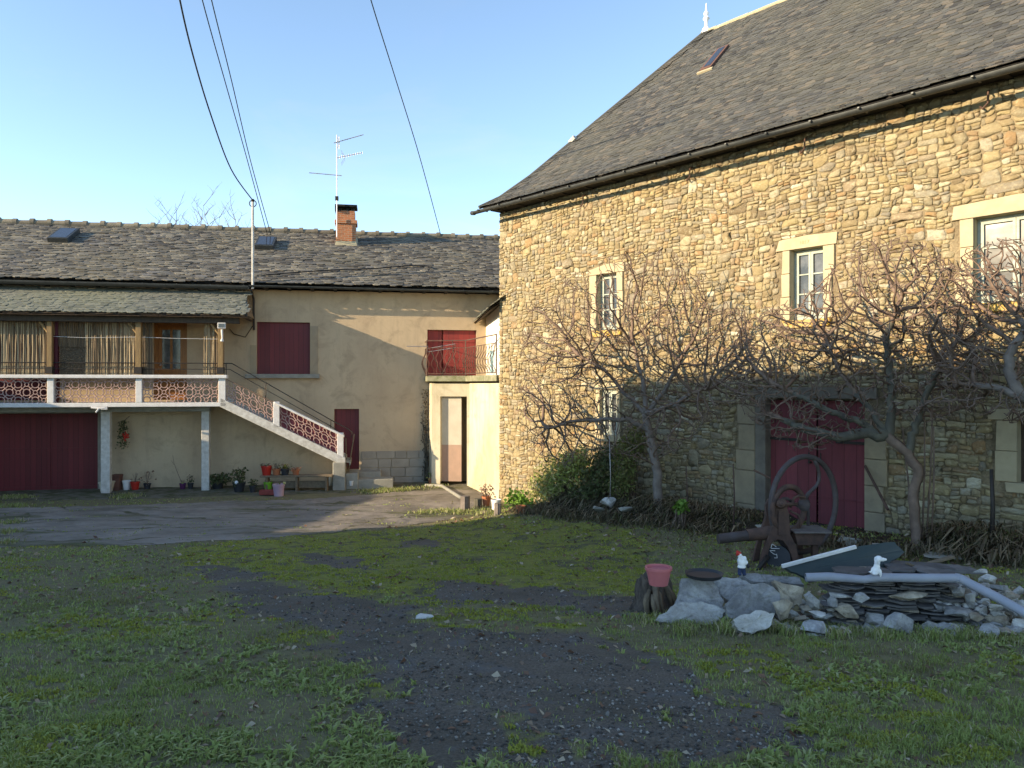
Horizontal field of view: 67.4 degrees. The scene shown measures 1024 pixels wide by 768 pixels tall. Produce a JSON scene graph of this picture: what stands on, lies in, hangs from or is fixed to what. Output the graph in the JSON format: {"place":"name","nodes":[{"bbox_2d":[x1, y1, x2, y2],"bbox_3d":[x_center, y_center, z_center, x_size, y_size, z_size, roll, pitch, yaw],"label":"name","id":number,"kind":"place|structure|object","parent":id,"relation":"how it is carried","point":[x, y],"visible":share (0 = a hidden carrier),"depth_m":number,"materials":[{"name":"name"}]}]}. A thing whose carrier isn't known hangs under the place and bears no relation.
{"place":"outdoors","nodes":[
{"label":"outdoors","id":0,"kind":"place"},
{"bbox_2d":[112,474,122,489],"bbox_3d":[-10.493,2.609,20.419,0.208,0.416,0.208,0,0,0],"label":"clay box","id":1,"kind":"object","parent":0,"point":[117,479],"visible":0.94,"depth_m":20.33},
{"bbox_2d":[0,0,777,235],"label":"sky","id":2,"kind":"structure","parent":0,"point":[104,112],"materials":[{"name":"blue"}]},
{"bbox_2d":[0,481,1023,767],"bbox_3d":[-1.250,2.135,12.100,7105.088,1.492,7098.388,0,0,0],"label":"ground","id":3,"kind":"structure","parent":0,"point":[536,667],"depth_m":5.71,"materials":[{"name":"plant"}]},
{"bbox_2d":[148,182,251,226],"bbox_3d":[-13.538,-2.946,33.278,4.841,11.308,1.770,0,0,0],"label":"distant tree","id":4,"kind":"object","parent":3,"relation":"on","point":[201,218],"visible":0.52,"depth_m":33.03,"materials":[{"name":"brown plant"}]},
{"bbox_2d":[210,472,230,488],"bbox_3d":[-7.910,2.596,20.680,0.710,0.434,0.636,0,0,44],"label":"flower pot","id":5,"kind":"object","parent":3,"relation":"on","point":[215,483],"visible":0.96,"depth_m":20.54,"materials":[{"name":"black plastic"}]},
{"bbox_2d":[230,466,248,491],"bbox_3d":[-7.172,2.497,20.146,0.454,0.651,0.522,0,0,0],"label":"flower pot","id":6,"kind":"object","parent":3,"relation":"on","point":[238,485],"visible":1,"depth_m":20.07,"materials":[{"name":"black plastic"}]},
{"bbox_2d":[0,204,499,492],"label":"house","id":7,"kind":"structure","parent":3,"relation":"on","point":[187,348],"depth_m":21.27,"materials":[{"name":"paint"}]},
{"bbox_2d":[0,413,97,490],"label":"garage door","id":8,"kind":"structure","parent":7,"relation":"in","point":[41,451],"depth_m":20.48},
{"bbox_2d":[47,228,79,242],"bbox_3d":[-13.383,-4.427,22.944,0.557,0.643,1.028,0,0,-10],"label":"roof window","id":9,"kind":"structure","parent":7,"relation":"in","point":[61,235],"depth_m":22.72,"materials":[{"name":"glass"}]},
{"bbox_2d":[115,416,129,449],"bbox_3d":[-10.332,1.302,20.417,0.424,0.871,0.390,0,0,-43],"label":"hanging basket","id":10,"kind":"object","parent":7,"relation":"hanging from","point":[125,435],"visible":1,"depth_m":20.36,"materials":[{"name":"green plant"}]},
{"bbox_2d":[154,323,186,399],"bbox_3d":[-9.324,-0.638,21.011,0.858,2.135,0.110,0,0,-10],"label":"balcony door","id":11,"kind":"structure","parent":7,"relation":"in","point":[167,349],"depth_m":21.01,"materials":[{"name":"brown wood"}]},
{"bbox_2d":[202,0,267,234],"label":"overhead cable","id":12,"kind":"object","parent":7,"relation":"attached to","point":[232,108],"visible":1,"depth_m":18.78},
{"bbox_2d":[211,0,270,234],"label":"overhead cable","id":13,"kind":"object","parent":7,"relation":"attached to","point":[238,108],"visible":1,"depth_m":18.80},
{"bbox_2d":[249,199,256,288],"bbox_3d":[-7.028,-3.804,20.821,0.191,2.440,0.093,0,0,12],"label":"service mast","id":14,"kind":"object","parent":7,"relation":"on","point":[252,201],"visible":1,"depth_m":20.80,"materials":[{"name":"metal"}]},
{"bbox_2d":[179,0,252,199],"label":"overhead cable","id":15,"kind":"object","parent":14,"relation":"attached to","point":[204,93],"visible":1,"depth_m":15.32,"materials":[{"name":"rubber"}]},
{"bbox_2d":[254,236,276,249],"bbox_3d":[-7.627,-4.353,23.808,0.556,0.598,0.938,0,0,-10],"label":"roof window","id":16,"kind":"structure","parent":7,"relation":"in","point":[262,242],"depth_m":23.55,"materials":[{"name":"glass"}]},
{"bbox_2d":[309,134,362,237],"bbox_3d":[-5.546,-6.258,24.263,1.682,3.242,0.494,0,0,-10],"label":"television aerial","id":17,"kind":"object","parent":7,"relation":"attached to","point":[336,196],"visible":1,"depth_m":24.30,"materials":[{"name":"metal"}]},
{"bbox_2d":[334,409,358,468],"bbox_3d":[-4.698,1.563,21.849,0.689,1.718,0.100,0,0,-10],"label":"cellar door","id":18,"kind":"structure","parent":7,"relation":"in","point":[349,418],"depth_m":21.88,"materials":[{"name":"wood"}]},
{"bbox_2d":[370,0,440,234],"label":"overhead cable","id":19,"kind":"object","parent":7,"relation":"attached to","point":[404,106],"visible":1,"depth_m":18.91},
{"bbox_2d":[0,489,501,547],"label":"concrete yard","id":20,"kind":"structure","parent":3,"relation":"on","point":[246,515],"depth_m":15.71,"materials":[{"name":"concrete"}]},
{"bbox_2d":[478,484,495,506],"bbox_3d":[-0.600,2.541,17.589,0.423,0.518,0.342,0,0,31],"label":"flower pot","id":21,"kind":"object","parent":20,"relation":"on","point":[486,500],"visible":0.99,"depth_m":17.54,"materials":[{"name":"ceramic"}]},
{"bbox_2d":[0,482,508,544],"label":"rough grass","id":22,"kind":"structure","parent":3,"relation":"on","point":[368,491],"depth_m":17.35,"materials":[{"name":"plant"}]},
{"bbox_2d":[272,481,285,496],"bbox_3d":[-5.909,2.660,19.494,0.330,0.366,0.303,0,0,0],"label":"flower pot","id":23,"kind":"object","parent":3,"relation":"on","point":[278,489],"visible":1,"depth_m":19.39,"materials":[{"name":"pink plastic"}]},
{"bbox_2d":[260,474,333,490],"bbox_3d":[-5.673,2.621,20.297,1.878,0.443,0.300,0,0,-4],"label":"old bench","id":24,"kind":"object","parent":3,"relation":"on","point":[296,484],"visible":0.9,"depth_m":20.29,"materials":[{"name":"brown wood"}]},
{"bbox_2d":[421,296,502,498],"bbox_3d":[-1.180,0.473,20.428,2.832,5.754,4.347,0,0,0],"label":"annex","id":25,"kind":"object","parent":3,"relation":"on","point":[481,431],"visible":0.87,"depth_m":21.20,"materials":[{"name":"paint"}]},
{"bbox_2d":[420,389,428,480],"bbox_3d":[-2.469,1.463,21.980,0.344,2.650,0.210,0,0,0],"label":"dead vine","id":26,"kind":"object","parent":25,"relation":"attached to","point":[425,462],"visible":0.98,"depth_m":21.98,"materials":[{"name":"brown plant"}]},
{"bbox_2d":[442,397,460,480],"bbox_3d":[-1.694,1.548,21.510,0.572,2.343,0.040,0,0,8],"label":"door","id":27,"kind":"structure","parent":25,"relation":"in","point":[451,406],"depth_m":21.49,"materials":[{"name":"paint"}]},
{"bbox_2d":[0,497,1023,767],"bbox_3d":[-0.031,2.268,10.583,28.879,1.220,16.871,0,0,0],"label":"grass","id":28,"kind":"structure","parent":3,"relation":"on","point":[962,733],"depth_m":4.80,"materials":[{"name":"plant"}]},
{"bbox_2d":[0,504,1023,767],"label":"moss","id":29,"kind":"object","parent":3,"relation":"on","point":[42,748],"visible":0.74,"depth_m":6.77,"materials":[{"name":"plant"}]},
{"bbox_2d":[0,519,1023,767],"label":"ground weeds","id":30,"kind":"object","parent":3,"relation":"on","point":[346,743],"visible":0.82,"depth_m":4.49,"materials":[{"name":"green plant"}]},
{"bbox_2d":[0,491,1023,767],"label":"fallen leaves","id":31,"kind":"object","parent":3,"relation":"on","point":[534,711],"visible":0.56,"depth_m":5.72,"materials":[{"name":"brown plant"}]},
{"bbox_2d":[503,487,534,511],"bbox_3d":[0.149,2.431,15.867,0.511,0.567,1.237,0,0,-28],"label":"green plant","id":32,"kind":"object","parent":3,"relation":"on","point":[514,498],"visible":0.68,"depth_m":15.77,"materials":[{"name":"green plant"}]},
{"bbox_2d":[523,444,592,502],"bbox_3d":[0.958,1.929,15.643,1.112,1.462,2.485,0,0,-33],"label":"shrub","id":33,"kind":"object","parent":3,"relation":"on","point":[546,486],"visible":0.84,"depth_m":15.40,"materials":[{"name":"green plant"}]},
{"bbox_2d":[566,442,617,503],"bbox_3d":[1.532,1.739,14.837,1.085,1.239,1.781,0,0,0],"label":"shrub","id":34,"kind":"object","parent":3,"relation":"on","point":[595,477],"visible":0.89,"depth_m":14.60,"materials":[{"name":"green plant"}]},
{"bbox_2d":[601,426,646,506],"bbox_3d":[2.085,1.480,14.163,0.893,1.578,1.360,0,0,0],"label":"climbing shrub","id":35,"kind":"object","parent":3,"relation":"on","point":[625,480],"visible":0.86,"depth_m":14.02,"materials":[{"name":"green plant"}]},
{"bbox_2d":[514,247,757,508],"bbox_3d":[1.742,-0.133,14.252,2.025,4.850,7.169,0,0,-40],"label":"fig tree","id":36,"kind":"object","parent":3,"relation":"on","point":[646,412],"visible":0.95,"depth_m":13.66,"materials":[{"name":"brown plant"}]},
{"bbox_2d":[629,572,676,613],"bbox_3d":[1.305,1.933,7.116,0.435,0.381,0.440,0,0,34],"label":"rotten stump","id":37,"kind":"object","parent":3,"relation":"on","point":[648,598],"visible":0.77,"depth_m":7.02,"materials":[{"name":"brown wood"}]},
{"bbox_2d":[645,564,671,586],"bbox_3d":[1.240,1.622,6.500,0.230,0.150,0.227,0,0,0],"label":"flower pot","id":38,"kind":"object","parent":37,"relation":"on","point":[658,575],"visible":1,"depth_m":6.43,"materials":[{"name":"pink plastic"}]},
{"bbox_2d":[669,499,689,530],"bbox_3d":[2.720,2.105,12.380,0.298,0.538,0.386,0,0,-21],"label":"green plant","id":39,"kind":"object","parent":3,"relation":"on","point":[680,506],"visible":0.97,"depth_m":12.32,"materials":[{"name":"green plant"}]},
{"bbox_2d":[654,601,724,624],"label":"stone slab","id":40,"kind":"structure","parent":3,"relation":"on","point":[701,611],"depth_m":6.44,"materials":[{"name":"stone"}]},
{"bbox_2d":[675,578,723,608],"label":"stone slab","id":41,"kind":"structure","parent":3,"relation":"on","point":[693,591],"depth_m":6.70,"materials":[{"name":"stone"}]},
{"bbox_2d":[685,568,723,580],"bbox_3d":[1.688,1.680,6.749,0.336,0.045,0.336,0,0,0],"label":"plant saucer","id":42,"kind":"object","parent":41,"relation":"on","point":[703,574],"visible":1,"depth_m":6.77,"materials":[{"name":"black plastic"}]},
{"bbox_2d":[712,577,749,602],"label":"stone slab","id":43,"kind":"structure","parent":3,"relation":"on","point":[728,588],"depth_m":6.86,"materials":[{"name":"stone"}]},
{"bbox_2d":[470,0,1023,533],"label":"barn","id":44,"kind":"structure","parent":3,"relation":"on","point":[758,162],"depth_m":13.13,"materials":[{"name":"stone"}]},
{"bbox_2d":[601,274,616,329],"bbox_3d":[2.079,-1.697,15.957,0.062,1.160,0.571,0,0,-41],"label":"window frame","id":45,"kind":"structure","parent":44,"relation":"in","point":[604,293],"depth_m":16.04,"materials":[{"name":"paint"}]},
{"bbox_2d":[603,390,616,434],"bbox_3d":[2.058,0.586,15.871,0.062,0.938,0.471,0,0,-41],"label":"window frame","id":46,"kind":"structure","parent":44,"relation":"in","point":[613,414],"depth_m":15.86,"materials":[{"name":"paint"}]},
{"bbox_2d":[770,400,816,521],"bbox_3d":[4.695,1.272,12.858,0.111,1.996,0.815,0,0,-41],"label":"door leaf","id":47,"kind":"structure","parent":44,"relation":"in","point":[803,473],"depth_m":12.84,"materials":[{"name":"wood"}]},
{"bbox_2d":[795,248,824,319],"bbox_3d":[4.932,-1.637,12.635,0.062,1.161,0.591,0,0,-41],"label":"window frame","id":48,"kind":"structure","parent":44,"relation":"in","point":[809,264],"depth_m":12.67,"materials":[{"name":"paint"}]},
{"bbox_2d":[818,401,864,527],"bbox_3d":[5.247,1.272,12.214,0.111,1.996,0.803,0,0,-41],"label":"door leaf","id":49,"kind":"structure","parent":44,"relation":"in","point":[845,461],"depth_m":12.21,"materials":[{"name":"wood"}]},
{"bbox_2d":[977,213,1023,302],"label":"window frame","id":50,"kind":"structure","parent":44,"relation":"in","point":[1008,226],"depth_m":10.55,"materials":[{"name":"paint"}]},
{"bbox_2d":[723,583,779,619],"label":"stone slab","id":51,"kind":"structure","parent":3,"relation":"on","point":[748,598],"depth_m":6.47,"materials":[{"name":"stone"}]},
{"bbox_2d":[736,550,749,575],"bbox_3d":[2.018,1.566,6.716,0.117,0.224,0.062,0,0,0],"label":"garden gnome","id":52,"kind":"object","parent":51,"relation":"on","point":[742,561],"visible":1,"depth_m":6.70,"materials":[{"name":"white ceramic"}]},
{"bbox_2d":[739,573,803,588],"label":"stone slab","id":53,"kind":"structure","parent":51,"relation":"on","point":[753,578],"depth_m":7.01,"materials":[{"name":"stone"}]},
{"bbox_2d":[730,610,774,634],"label":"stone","id":54,"kind":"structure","parent":3,"relation":"on","point":[755,621],"depth_m":6.12,"materials":[{"name":"stone"}]},
{"bbox_2d":[504,491,1023,571],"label":"dry weeds","id":55,"kind":"object","parent":3,"relation":"on","point":[975,538],"visible":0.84,"depth_m":12.05,"materials":[{"name":"plant"}]},
{"bbox_2d":[716,454,838,569],"bbox_3d":[3.522,1.664,9.870,1.880,1.502,0.631,0,0,-12],"label":"root cutter","id":56,"kind":"object","parent":3,"relation":"on","point":[781,530],"visible":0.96,"depth_m":9.73,"materials":[{"name":"metal"}]},
{"bbox_2d":[800,619,829,634],"bbox_3d":[2.441,1.951,6.173,0.207,0.088,0.191,0,0,-20],"label":"stone","id":57,"kind":"object","parent":3,"relation":"on","point":[816,626],"visible":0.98,"depth_m":6.15,"materials":[{"name":"stone"}]},
{"bbox_2d":[619,610,1023,646],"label":"rough grass","id":58,"kind":"structure","parent":3,"relation":"on","point":[1012,638],"depth_m":6.21,"materials":[{"name":"plant"}]},
{"bbox_2d":[811,614,826,619],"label":"stone","id":59,"kind":"object","parent":58,"relation":"on","point":[816,617],"visible":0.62,"depth_m":6.41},
{"bbox_2d":[800,605,812,612],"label":"stone","id":60,"kind":"object","parent":59,"relation":"on","point":[806,608],"visible":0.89,"depth_m":6.46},
{"bbox_2d":[804,592,819,609],"bbox_3d":[2.532,1.823,6.447,0.111,0.141,0.120,0,0,-24],"label":"stone","id":61,"kind":"object","parent":60,"relation":"on","point":[813,601],"visible":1,"depth_m":6.41,"materials":[{"name":"stone"}]},
{"bbox_2d":[723,234,992,553],"bbox_3d":[4.477,0.051,10.878,2.164,4.411,4.691,0,0,-41],"label":"fig tree","id":62,"kind":"object","parent":3,"relation":"on","point":[879,431],"visible":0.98,"depth_m":10.16,"materials":[{"name":"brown plant"}]},
{"bbox_2d":[864,612,883,624],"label":"stone","id":63,"kind":"object","parent":3,"relation":"on","point":[874,618],"visible":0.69,"depth_m":6.38,"materials":[{"name":"stone"}]},
{"bbox_2d":[883,612,913,633],"bbox_3d":[3.131,1.938,6.208,0.252,0.182,0.139,0,0,-31],"label":"stone","id":64,"kind":"object","parent":3,"relation":"on","point":[897,620],"visible":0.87,"depth_m":6.18,"materials":[{"name":"stone"}]},
{"bbox_2d":[921,411,925,540],"bbox_3d":[5.307,1.167,9.916,0.056,1.968,0.032,0,0,30],"label":"sucker shoot","id":65,"kind":"object","parent":3,"relation":"on","point":[922,526],"visible":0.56,"depth_m":9.91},
{"bbox_2d":[925,388,933,544],"bbox_3d":[5.360,1.066,9.861,0.035,2.133,0.105,0,0,-43],"label":"sucker shoot","id":66,"kind":"object","parent":3,"relation":"on","point":[927,522],"visible":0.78,"depth_m":9.85,"materials":[{"name":"plant"}]},
{"bbox_2d":[931,427,934,538],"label":"sucker shoot","id":67,"kind":"object","parent":3,"relation":"on","point":[932,514],"visible":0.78,"depth_m":9.82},
{"bbox_2d":[921,237,1023,423],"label":"fig tree","id":68,"kind":"object","parent":3,"relation":"on","point":[1015,391],"visible":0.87,"depth_m":9.02,"materials":[{"name":"brown plant"}]},
{"bbox_2d":[978,623,999,636],"bbox_3d":[3.782,1.974,6.142,0.197,0.111,0.132,0,0,12],"label":"stone","id":69,"kind":"object","parent":3,"relation":"on","point":[988,627],"visible":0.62,"depth_m":6.12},
{"bbox_2d":[989,469,994,548],"bbox_3d":[5.852,1.544,9.363,0.066,1.009,0.056,0,0,0],"label":"fence post","id":70,"kind":"object","parent":3,"relation":"on","point":[992,510],"visible":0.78,"depth_m":9.35,"materials":[{"name":"metal"}]},
{"bbox_2d":[981,614,1012,622],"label":"stone","id":71,"kind":"object","parent":3,"relation":"on","point":[997,619],"visible":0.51,"depth_m":6.39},
{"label":"stone","id":72,"kind":"object","parent":3,"relation":"on","visible":0},
{"bbox_2d":[772,599,792,620],"bbox_3d":[2.254,1.867,6.378,0.143,0.188,0.123,0,0,-24],"label":"stone","id":73,"kind":"object","parent":72,"relation":"on","point":[782,608],"visible":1,"depth_m":6.34,"materials":[{"name":"stone"}]},
{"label":"slate","id":74,"kind":"object","parent":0,"visible":0},
{"bbox_2d":[940,620,965,623],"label":"slate","id":75,"kind":"object","parent":74,"relation":"on","point":[955,621],"visible":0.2,"depth_m":6.45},
{"bbox_2d":[956,619,986,621],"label":"slate","id":76,"kind":"object","parent":75,"relation":"on","point":[970,620],"visible":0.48,"depth_m":6.39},
{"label":"stone","id":77,"kind":"object","parent":76,"relation":"on","visible":0},
{"bbox_2d":[969,612,983,621],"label":"stone","id":78,"kind":"object","parent":77,"relation":"on","point":[976,616],"visible":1,"depth_m":6.25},
{"bbox_2d":[944,606,972,617],"bbox_3d":[3.689,1.890,6.341,0.217,0.079,0.150,0,0,-11],"label":"stone","id":79,"kind":"object","parent":78,"relation":"on","point":[957,611],"visible":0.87,"depth_m":6.32,"materials":[{"name":"stone"}]},
{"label":"slate","id":80,"kind":"object","parent":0,"visible":0},
{"bbox_2d":[911,618,924,620],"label":"slate","id":81,"kind":"object","parent":80,"relation":"on","point":[917,619],"visible":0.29,"depth_m":6.40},
{"bbox_2d":[887,612,927,617],"bbox_3d":[3.341,1.946,6.545,0.347,0.032,0.273,0,0,0],"label":"slate","id":82,"kind":"object","parent":81,"relation":"on","point":[917,615],"visible":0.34,"depth_m":6.45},
{"bbox_2d":[889,610,912,614],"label":"slate","id":83,"kind":"object","parent":82,"relation":"on","point":[903,612],"visible":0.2,"depth_m":6.50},
{"bbox_2d":[902,608,918,612],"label":"slate","id":84,"kind":"object","parent":83,"relation":"on","point":[914,611],"visible":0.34,"depth_m":6.45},
{"bbox_2d":[885,606,917,610],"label":"slate","id":85,"kind":"object","parent":84,"relation":"on","point":[895,608],"visible":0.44,"depth_m":6.45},
{"bbox_2d":[885,601,916,607],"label":"slate","id":86,"kind":"object","parent":85,"relation":"on","point":[891,604],"visible":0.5,"depth_m":6.43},
{"bbox_2d":[856,599,885,607],"bbox_3d":[3.043,1.847,6.552,0.266,0.040,0.281,0,0,-30],"label":"slate","id":87,"kind":"object","parent":86,"relation":"on","point":[876,603],"visible":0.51,"depth_m":6.47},
{"bbox_2d":[882,598,915,604],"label":"slate","id":88,"kind":"object","parent":86,"relation":"on","point":[912,602],"visible":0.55,"depth_m":6.43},
{"bbox_2d":[889,590,927,600],"bbox_3d":[3.333,1.776,6.431,0.282,0.086,0.200,0,0,-24],"label":"stone","id":89,"kind":"object","parent":88,"relation":"on","point":[910,595],"visible":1,"depth_m":6.40,"materials":[{"name":"stone"}]},
{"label":"slate","id":90,"kind":"object","parent":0,"visible":0},
{"bbox_2d":[928,614,961,620],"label":"slate","id":91,"kind":"object","parent":90,"relation":"on","point":[946,618],"visible":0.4,"depth_m":6.39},
{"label":"slate","id":92,"kind":"object","parent":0,"visible":0},
{"bbox_2d":[854,606,863,613],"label":"slate","id":93,"kind":"object","parent":92,"relation":"on","point":[860,610],"visible":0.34,"depth_m":6.41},
{"bbox_2d":[834,602,858,618],"bbox_3d":[2.748,1.869,6.377,0.178,0.117,0.236,0,0,0],"label":"stone","id":94,"kind":"object","parent":93,"relation":"on","point":[846,610],"visible":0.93,"depth_m":6.30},
{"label":"slate","id":95,"kind":"object","parent":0,"visible":0},
{"bbox_2d":[895,582,936,589],"bbox_3d":[3.441,1.707,6.564,0.322,0.044,0.250,0,0,0],"label":"slate","id":96,"kind":"object","parent":95,"relation":"on","point":[924,587],"visible":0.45,"depth_m":6.47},
{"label":"slate","id":97,"kind":"object","parent":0,"visible":0},
{"bbox_2d":[874,582,894,583],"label":"slate","id":98,"kind":"object","parent":97,"relation":"on","point":[884,582],"visible":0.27,"depth_m":6.45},
{"bbox_2d":[805,572,1023,617],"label":"drain pipe","id":99,"kind":"object","parent":98,"relation":"on","point":[995,596],"visible":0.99,"depth_m":6.37,"materials":[{"name":"grey plastic"}]},
{"bbox_2d":[869,556,886,576],"bbox_3d":[3.056,1.522,6.420,0.152,0.175,0.064,0,0,0],"label":"duck figurine","id":100,"kind":"object","parent":99,"relation":"on","point":[875,569],"visible":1,"depth_m":6.40,"materials":[{"name":"white ceramic"}]},
{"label":"slate","id":101,"kind":"object","parent":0,"visible":0},
{"bbox_2d":[936,568,954,573],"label":"slate","id":102,"kind":"object","parent":101,"relation":"on","point":[942,571],"visible":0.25,"depth_m":6.64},
{"bbox_2d":[911,565,940,573],"bbox_3d":[3.552,1.603,6.608,0.215,0.035,0.256,0,0,18],"label":"slate","id":103,"kind":"object","parent":102,"relation":"on","point":[923,569],"visible":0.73,"depth_m":6.59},
{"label":"slate","id":104,"kind":"object","parent":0,"visible":0},
{"bbox_2d":[832,566,870,574],"bbox_3d":[2.936,1.609,6.626,0.334,0.019,0.262,0,0,0],"label":"slate","id":105,"kind":"object","parent":104,"relation":"on","point":[853,570],"visible":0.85,"depth_m":6.60,"materials":[{"name":"stone"}]},
{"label":"slate","id":106,"kind":"object","parent":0,"visible":0},
{"bbox_2d":[886,566,915,572],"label":"slate","id":107,"kind":"object","parent":106,"relation":"on","point":[903,569],"visible":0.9,"depth_m":6.60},
{"bbox_3d":[3.761,1.692,7.025,0.402,0.157,0.170,0,0,0],"label":"plank","id":108,"kind":"object","parent":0,"visible":0},
{"bbox_2d":[954,566,983,573],"bbox_3d":[4.142,1.720,7.110,0.328,0.031,0.260,0,0,0],"label":"slate","id":109,"kind":"object","parent":108,"relation":"on","point":[973,569],"visible":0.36,"depth_m":6.99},
{"bbox_2d":[944,564,973,571],"bbox_3d":[4.010,1.700,7.110,0.394,0.034,0.260,0,0,0],"label":"slate","id":110,"kind":"object","parent":109,"relation":"on","point":[958,568],"visible":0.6,"depth_m":7.05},
{"bbox_2d":[911,561,954,569],"bbox_3d":[3.747,1.681,7.110,0.591,0.042,0.260,0,0,0],"label":"slate","id":111,"kind":"object","parent":110,"relation":"on","point":[937,565],"visible":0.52,"depth_m":7.11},
{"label":"slate","id":112,"kind":"object","parent":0,"visible":0},
{"bbox_2d":[965,592,975,607],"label":"stone","id":113,"kind":"object","parent":112,"relation":"on","point":[970,600],"visible":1,"depth_m":6.42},
{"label":"stone","id":114,"kind":"object","parent":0,"visible":0},
{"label":"stone","id":115,"kind":"object","parent":114,"relation":"on","visible":0},
{"bbox_2d":[978,574,996,583],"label":"stone","id":116,"kind":"object","parent":115,"relation":"on","point":[988,578],"visible":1,"depth_m":6.58,"materials":[{"name":"stone"}]},
{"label":"stone","id":117,"kind":"object","parent":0,"visible":0},
{"bbox_2d":[771,580,803,606],"bbox_3d":[2.373,1.805,6.582,0.254,0.238,0.169,0,0,0],"label":"stone slab","id":118,"kind":"object","parent":117,"relation":"on","point":[793,593],"depth_m":6.55,"materials":[{"name":"stone"}]},
{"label":"slate","id":119,"kind":"object","parent":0,"visible":0},
{"bbox_2d":[781,542,903,582],"bbox_3d":[3.068,1.647,7.095,1.182,0.342,0.147,0,0,-5],"label":"sheet panel","id":120,"kind":"object","parent":119,"relation":"on","point":[863,555],"visible":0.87,"depth_m":7.09,"materials":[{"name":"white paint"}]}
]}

